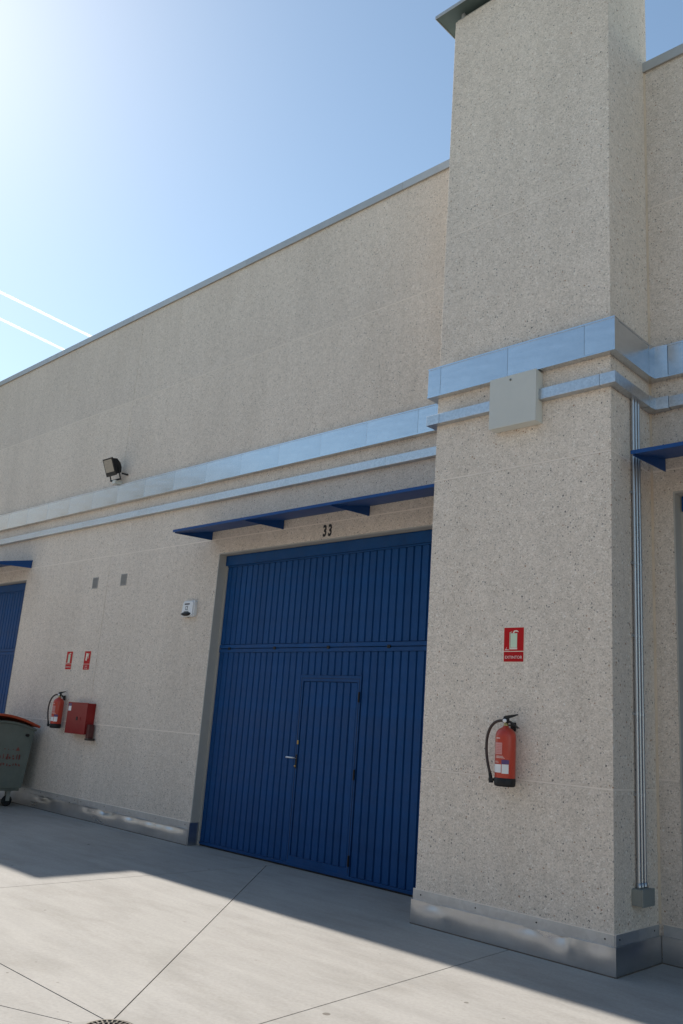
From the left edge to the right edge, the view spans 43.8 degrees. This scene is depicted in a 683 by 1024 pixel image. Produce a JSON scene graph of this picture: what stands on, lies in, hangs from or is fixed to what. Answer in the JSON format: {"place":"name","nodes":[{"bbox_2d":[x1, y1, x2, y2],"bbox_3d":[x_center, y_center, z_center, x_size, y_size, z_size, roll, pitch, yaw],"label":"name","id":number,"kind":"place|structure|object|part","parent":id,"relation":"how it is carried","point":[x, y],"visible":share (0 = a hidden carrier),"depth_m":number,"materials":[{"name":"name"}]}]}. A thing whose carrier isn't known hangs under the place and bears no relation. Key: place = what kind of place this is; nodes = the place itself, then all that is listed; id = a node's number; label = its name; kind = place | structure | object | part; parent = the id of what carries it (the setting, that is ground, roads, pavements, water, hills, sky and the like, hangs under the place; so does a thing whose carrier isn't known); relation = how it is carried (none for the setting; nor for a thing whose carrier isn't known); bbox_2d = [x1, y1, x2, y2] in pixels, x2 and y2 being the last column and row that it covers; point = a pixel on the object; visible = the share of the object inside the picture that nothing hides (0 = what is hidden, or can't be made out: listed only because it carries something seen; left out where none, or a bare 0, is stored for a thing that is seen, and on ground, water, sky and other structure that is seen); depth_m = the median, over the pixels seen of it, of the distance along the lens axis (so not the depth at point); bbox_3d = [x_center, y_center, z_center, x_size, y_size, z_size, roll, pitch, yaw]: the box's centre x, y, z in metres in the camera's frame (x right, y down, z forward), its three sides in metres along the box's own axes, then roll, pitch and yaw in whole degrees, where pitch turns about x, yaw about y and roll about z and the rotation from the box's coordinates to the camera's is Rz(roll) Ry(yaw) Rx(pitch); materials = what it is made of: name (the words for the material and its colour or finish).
{"place":"outdoors","nodes":[
{"label":"outdoors","id":0,"kind":"place"},
{"bbox_2d":[0,800,682,1023],"bbox_3d":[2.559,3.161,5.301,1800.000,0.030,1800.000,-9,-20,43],"label":"ground","id":1,"kind":"structure","parent":0,"point":[98,921],"depth_m":5.94,"materials":[{"name":"concrete"}]},
{"bbox_2d":[0,713,40,805],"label":"waste container","id":2,"kind":"object","parent":1,"relation":"on","point":[16,735],"visible":1,"depth_m":13.19,"materials":[{"name":"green plastic"}]},
{"bbox_2d":[68,1018,142,1023],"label":"floor drain","id":3,"kind":"object","parent":1,"relation":"on","point":[114,1021],"visible":1,"depth_m":4.36,"materials":[{"name":"metal"}]},
{"bbox_2d":[0,0,682,978],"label":"warehouse","id":4,"kind":"structure","parent":1,"relation":"on","point":[304,694],"depth_m":8.97,"materials":[{"name":"concrete"}]},
{"bbox_2d":[0,583,25,713],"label":"sliding door","id":5,"kind":"structure","parent":4,"relation":"in","point":[11,596],"depth_m":15.51,"materials":[{"name":"blue paint"}]},
{"bbox_2d":[0,560,32,567],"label":"door canopy","id":6,"kind":"object","parent":4,"relation":"attached to","point":[26,563],"visible":1,"depth_m":15.05,"materials":[{"name":"blue metal"}]},
{"bbox_2d":[47,691,65,727],"bbox_3d":[-4.450,3.072,13.214,0.251,0.564,0.185,8,-15,-15],"label":"fire extinguisher","id":7,"kind":"object","parent":4,"relation":"attached to","point":[57,713],"visible":1,"depth_m":13.15,"materials":[{"name":"red metal"}]},
{"bbox_2d":[65,651,73,669],"bbox_3d":[-4.346,2.367,13.535,0.190,0.292,0.006,-9,-20,43],"label":"safety sign","id":8,"kind":"object","parent":4,"relation":"attached to","point":[69,658],"visible":1,"depth_m":13.53,"materials":[{"name":"red plastic"}]},
{"bbox_2d":[64,702,95,740],"bbox_3d":[-3.898,3.136,12.732,0.684,0.534,0.152,-9,-20,43],"label":"hose cabinet","id":9,"kind":"object","parent":4,"relation":"attached to","point":[80,717],"visible":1,"depth_m":12.65,"materials":[{"name":"red metal"}]},
{"bbox_3d":[-3.978,3.093,12.740,0.568,0.458,0.016,-9,-20,43],"label":"door","id":10,"kind":"part","parent":9,"relation":"part of","materials":[{"name":"red paint"}]},
{"bbox_2d":[83,651,91,669],"bbox_3d":[-3.948,2.302,13.161,0.190,0.295,0.006,-9,-20,43],"label":"safety sign","id":11,"kind":"object","parent":4,"relation":"attached to","point":[87,658],"visible":1,"depth_m":13.15,"materials":[{"name":"red plastic"}]},
{"bbox_2d":[92,577,98,588],"bbox_3d":[-3.923,1.132,13.517,0.156,0.180,0.008,-9,-20,43],"label":"wall vent","id":12,"kind":"object","parent":4,"relation":"attached to","point":[95,583],"depth_m":13.51,"materials":[{"name":"grey metal"}]},
{"bbox_2d":[103,457,127,484],"bbox_3d":[-3.631,-0.646,13.588,0.333,0.381,0.311,-9,-20,43],"label":"floodlight","id":13,"kind":"object","parent":4,"relation":"attached to","point":[112,466],"visible":0.89,"depth_m":13.53,"materials":[{"name":"black plastic"}]},
{"bbox_2d":[120,574,126,585],"bbox_3d":[-3.325,1.034,12.956,0.156,0.180,0.008,-9,-20,43],"label":"wall vent","id":14,"kind":"object","parent":4,"relation":"attached to","point":[123,579],"depth_m":12.95,"materials":[{"name":"grey metal"}]},
{"bbox_2d":[181,600,197,617],"bbox_3d":[-2.091,1.325,11.579,0.290,0.231,0.086,-9,-20,43],"label":"alarm siren","id":15,"kind":"object","parent":4,"relation":"attached to","point":[189,608],"visible":1,"depth_m":11.53,"materials":[{"name":"plastic"}]},
{"bbox_2d":[173,483,434,539],"bbox_3d":[-0.424,0.003,9.951,4.360,0.177,0.645,-9,-20,43],"label":"door canopy","id":16,"kind":"object","parent":4,"relation":"attached to","point":[359,505],"visible":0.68,"depth_m":9.72,"materials":[{"name":"blue metal"}]},
{"bbox_2d":[199,530,431,896],"bbox_3d":[-0.232,2.151,9.714,4.000,3.684,0.122,-9,-20,43],"label":"sliding door","id":17,"kind":"structure","parent":4,"relation":"in","point":[315,759],"depth_m":9.67,"materials":[{"name":"blue paint"}]},
{"bbox_2d":[323,524,331,536],"bbox_3d":[-0.168,0.219,10.092,0.146,0.148,0.001,-9,-20,43],"label":"house number","id":18,"kind":"object","parent":4,"relation":"attached to","point":[330,530],"visible":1,"depth_m":10.09,"materials":[{"name":"black metal"}]},
{"bbox_2d":[0,315,682,531],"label":"cable tray","id":19,"kind":"object","parent":4,"relation":"attached to","point":[618,339],"visible":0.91,"depth_m":9.39,"materials":[{"name":"silver metal"}]},
{"bbox_2d":[0,370,682,545],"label":"cable channel","id":20,"kind":"object","parent":4,"relation":"attached to","point":[624,386],"visible":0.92,"depth_m":9.45,"materials":[{"name":"silver metal"}]},
{"bbox_2d":[485,714,518,786],"bbox_3d":[1.287,1.908,6.821,0.251,0.564,0.185,3,-14,4],"label":"fire extinguisher","id":21,"kind":"object","parent":4,"relation":"attached to","point":[505,756],"visible":1,"depth_m":6.75,"materials":[{"name":"red metal"}]},
{"bbox_2d":[503,627,524,661],"bbox_3d":[1.443,1.111,7.108,0.203,0.296,0.006,-9,-20,43],"label":"safety sign","id":22,"kind":"object","parent":4,"relation":"attached to","point":[513,644],"visible":1,"depth_m":7.11,"materials":[{"name":"red plastic"}]},
{"bbox_2d":[489,369,542,432],"bbox_3d":[1.557,-0.987,7.591,0.482,0.482,0.128,-9,-20,43],"label":"control box","id":23,"kind":"object","parent":4,"relation":"attached to","point":[515,403],"visible":0.99,"depth_m":7.53,"materials":[{"name":"grey plastic"}]},
{"bbox_2d":[630,399,641,887],"bbox_3d":[2.349,0.910,6.787,0.044,3.900,0.046,-9,-20,43],"label":"conduit","id":24,"kind":"object","parent":4,"relation":"attached to","point":[636,713],"visible":1,"depth_m":6.72,"materials":[{"name":"metal"}]},
{"bbox_2d":[634,400,644,887],"bbox_3d":[2.383,0.921,6.822,0.044,3.900,0.046,-9,-20,43],"label":"conduit","id":25,"kind":"object","parent":4,"relation":"attached to","point":[639,672],"visible":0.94,"depth_m":6.75,"materials":[{"name":"metal"}]},
{"bbox_2d":[637,402,647,886],"bbox_3d":[2.418,0.933,6.856,0.044,3.900,0.046,-9,-20,43],"label":"conduit","id":26,"kind":"object","parent":4,"relation":"attached to","point":[642,662],"visible":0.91,"depth_m":6.78,"materials":[{"name":"metal"}]},
{"bbox_2d":[632,887,654,907],"bbox_3d":[2.239,2.856,6.296,0.089,0.122,0.206,-9,-20,43],"label":"junction box","id":27,"kind":"object","parent":4,"relation":"attached to","point":[643,897],"visible":0.96,"depth_m":6.24,"materials":[{"name":"grey plastic"}]},
{"bbox_2d":[630,441,682,471],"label":"door canopy","id":28,"kind":"object","parent":4,"relation":"attached to","point":[656,456],"visible":1,"depth_m":6.97,"materials":[{"name":"blue metal"}]},
{"bbox_2d":[0,0,682,380],"label":"sky","id":29,"kind":"structure","parent":0,"point":[150,150],"materials":[{"name":"blue"}]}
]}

